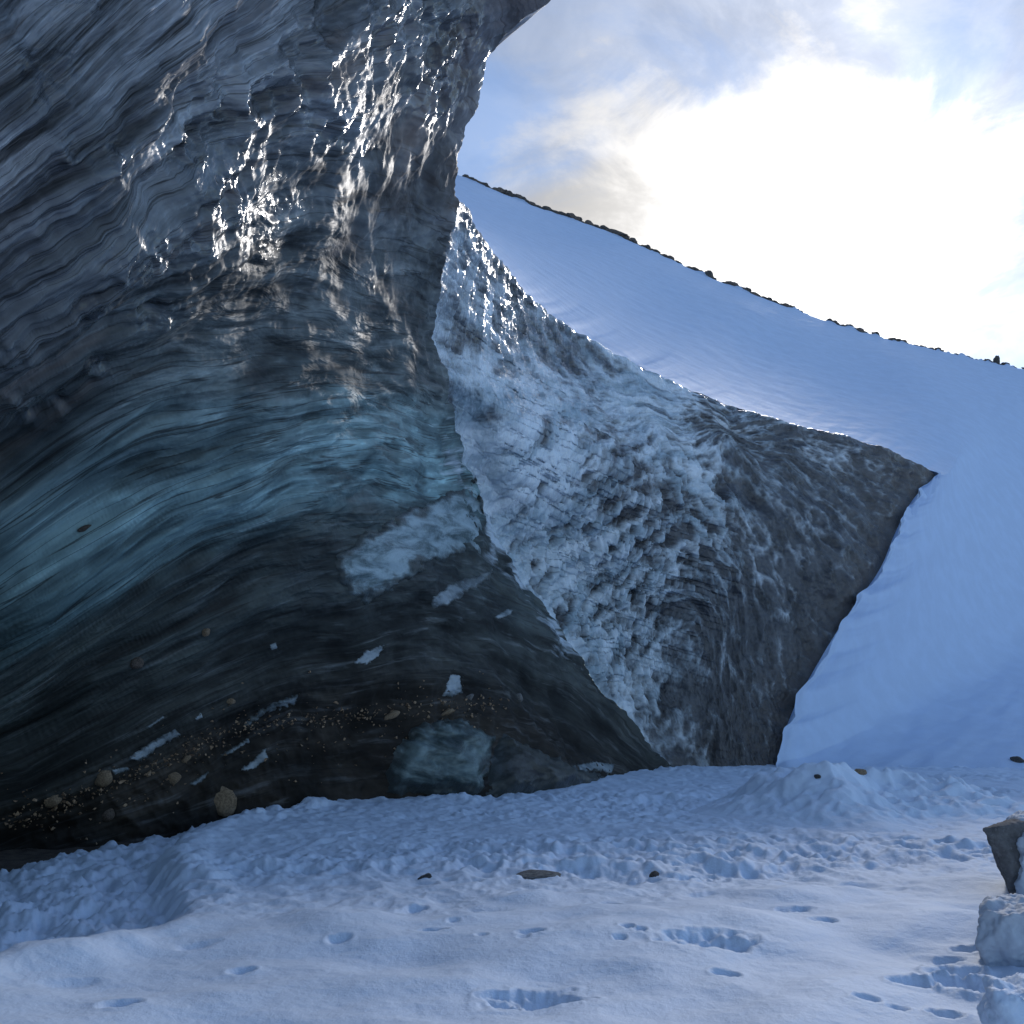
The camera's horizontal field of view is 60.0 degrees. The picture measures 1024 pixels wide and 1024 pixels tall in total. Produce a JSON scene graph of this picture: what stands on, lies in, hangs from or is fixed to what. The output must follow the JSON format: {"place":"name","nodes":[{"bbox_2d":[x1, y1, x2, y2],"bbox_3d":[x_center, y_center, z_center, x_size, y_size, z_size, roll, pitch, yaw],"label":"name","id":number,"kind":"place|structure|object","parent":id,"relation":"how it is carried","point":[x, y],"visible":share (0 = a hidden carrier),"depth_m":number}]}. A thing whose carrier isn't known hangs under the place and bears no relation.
{"place":"outdoors","nodes":[
{"label":"outdoors","id":0,"kind":"place"},
{"bbox_2d":[0,842,133,871],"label":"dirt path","id":1,"kind":"structure","parent":0,"point":[10,860],"depth_m":12.67},
{"bbox_2d":[0,743,1023,1023],"bbox_3d":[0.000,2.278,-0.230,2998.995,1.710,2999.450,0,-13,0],"label":"ground","id":2,"kind":"structure","parent":0,"point":[314,911],"depth_m":6.89},
{"bbox_2d":[417,873,431,879],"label":"rock","id":3,"kind":"object","parent":2,"relation":"on","point":[427,875],"visible":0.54,"depth_m":8.79},
{"bbox_2d":[0,0,934,850],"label":"glacier","id":4,"kind":"object","parent":2,"relation":"on","point":[282,332],"visible":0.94,"depth_m":14.87},
{"bbox_2d":[45,795,61,807],"bbox_3d":[-6.678,4.208,12.891,0.250,0.159,0.152,-27,-6,-15],"label":"embedded stone","id":5,"kind":"object","parent":4,"relation":"attached to","point":[53,801],"visible":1,"depth_m":12.85},
{"bbox_2d":[77,524,90,531],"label":"embedded stone","id":6,"kind":"object","parent":4,"relation":"attached to","point":[83,528],"visible":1,"depth_m":12.29},
{"bbox_2d":[95,770,112,786],"bbox_3d":[-6.144,4.000,13.325,0.283,0.264,0.210,-28,-11,-7],"label":"embedded stone","id":7,"kind":"object","parent":4,"relation":"attached to","point":[104,778],"visible":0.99,"depth_m":13.26},
{"bbox_2d":[102,808,114,821],"bbox_3d":[-6.198,4.653,13.616,0.194,0.171,0.168,-26,1,-28],"label":"embedded stone","id":8,"kind":"object","parent":4,"relation":"attached to","point":[108,815],"visible":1,"depth_m":13.56},
{"bbox_2d":[130,657,143,668],"bbox_3d":[-5.704,2.293,13.483,0.198,0.183,0.129,4,-13,-18],"label":"embedded stone","id":9,"kind":"object","parent":4,"relation":"attached to","point":[136,662],"visible":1,"depth_m":13.44},
{"bbox_2d":[168,772,180,784],"bbox_3d":[-5.436,4.271,14.222,0.253,0.198,0.145,-5,-14,22],"label":"embedded stone","id":10,"kind":"object","parent":4,"relation":"attached to","point":[174,777],"visible":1,"depth_m":14.18},
{"bbox_2d":[181,755,190,762],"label":"embedded stone","id":11,"kind":"object","parent":4,"relation":"attached to","point":[186,758],"visible":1,"depth_m":14.35},
{"bbox_2d":[202,628,209,636],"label":"embedded stone","id":12,"kind":"object","parent":4,"relation":"attached to","point":[205,632],"visible":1,"depth_m":13.89},
{"bbox_2d":[214,786,236,816],"bbox_3d":[-4.851,4.847,14.897,0.397,0.524,0.321,6,-14,-26],"label":"embedded stone","id":13,"kind":"object","parent":4,"relation":"attached to","point":[225,800],"visible":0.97,"depth_m":14.79},
{"bbox_2d":[226,698,235,703],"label":"embedded stone","id":14,"kind":"object","parent":4,"relation":"attached to","point":[230,701],"visible":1,"depth_m":14.54},
{"bbox_2d":[384,710,399,719],"bbox_3d":[-2.357,3.962,17.219,0.393,0.142,0.210,-27,-6,-16],"label":"embedded stone","id":15,"kind":"object","parent":4,"relation":"attached to","point":[392,714],"visible":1,"depth_m":17.14},
{"bbox_2d":[441,709,453,715],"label":"embedded stone","id":16,"kind":"object","parent":4,"relation":"attached to","point":[447,712],"visible":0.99,"depth_m":17.98},
{"bbox_2d":[466,694,473,699],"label":"embedded stone","id":17,"kind":"object","parent":4,"relation":"attached to","point":[469,696],"visible":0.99,"depth_m":18.74},
{"bbox_2d":[516,693,522,701],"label":"embedded stone","id":18,"kind":"object","parent":4,"relation":"attached to","point":[520,697],"visible":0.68,"depth_m":20.84},
{"bbox_2d":[516,869,560,879],"bbox_3d":[0.254,3.661,8.896,0.483,0.126,0.282,0,-13,0],"label":"rock","id":19,"kind":"object","parent":2,"relation":"on","point":[531,874],"visible":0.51,"depth_m":8.84},
{"bbox_2d":[649,871,658,876],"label":"rock","id":20,"kind":"object","parent":2,"relation":"on","point":[654,874],"visible":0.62,"depth_m":9.00},
{"bbox_2d":[688,760,1023,832],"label":"snow mound","id":21,"kind":"object","parent":2,"relation":"on","point":[843,795],"visible":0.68,"depth_m":13.73},
{"bbox_2d":[854,769,866,774],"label":"rock","id":22,"kind":"object","parent":21,"relation":"on","point":[861,771],"visible":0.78,"depth_m":14.59},
{"bbox_2d":[975,893,1023,966],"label":"snow block","id":23,"kind":"object","parent":2,"relation":"on","point":[999,940],"depth_m":5.66},
{"bbox_2d":[976,972,1023,1023],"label":"snow block","id":24,"kind":"object","parent":2,"relation":"on","point":[1002,1001],"depth_m":4.29},
{"bbox_2d":[983,810,1023,894],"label":"boulder","id":25,"kind":"object","parent":2,"relation":"on","point":[1005,838],"visible":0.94,"depth_m":7.68},
{"bbox_2d":[431,175,1023,767],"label":"hill","id":26,"kind":"structure","parent":0,"point":[921,661],"depth_m":42.09},
{"bbox_2d":[497,187,503,192],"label":"ridge rock","id":27,"kind":"object","parent":26,"relation":"on","point":[500,189],"visible":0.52,"depth_m":98.15},
{"bbox_2d":[599,225,608,229],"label":"ridge rock","id":28,"kind":"object","parent":26,"relation":"on","point":[603,227],"visible":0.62,"depth_m":92.68},
{"bbox_2d":[605,229,629,237],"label":"ridge rock","id":29,"kind":"object","parent":26,"relation":"on","point":[617,232],"visible":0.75,"depth_m":91.95},
{"bbox_2d":[705,270,713,277],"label":"ridge rock","id":30,"kind":"object","parent":26,"relation":"on","point":[708,273],"visible":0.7,"depth_m":87.13},
{"bbox_2d":[728,282,737,285],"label":"ridge rock","id":31,"kind":"object","parent":26,"relation":"on","point":[733,283],"visible":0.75,"depth_m":86.44},
{"bbox_2d":[993,355,999,364],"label":"ridge rock","id":32,"kind":"object","parent":26,"relation":"on","point":[996,358],"visible":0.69,"depth_m":79.89},
{"bbox_2d":[1010,756,1023,762],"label":"rock","id":33,"kind":"object","parent":26,"relation":"on","point":[1017,759],"visible":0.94,"depth_m":26.47}
]}

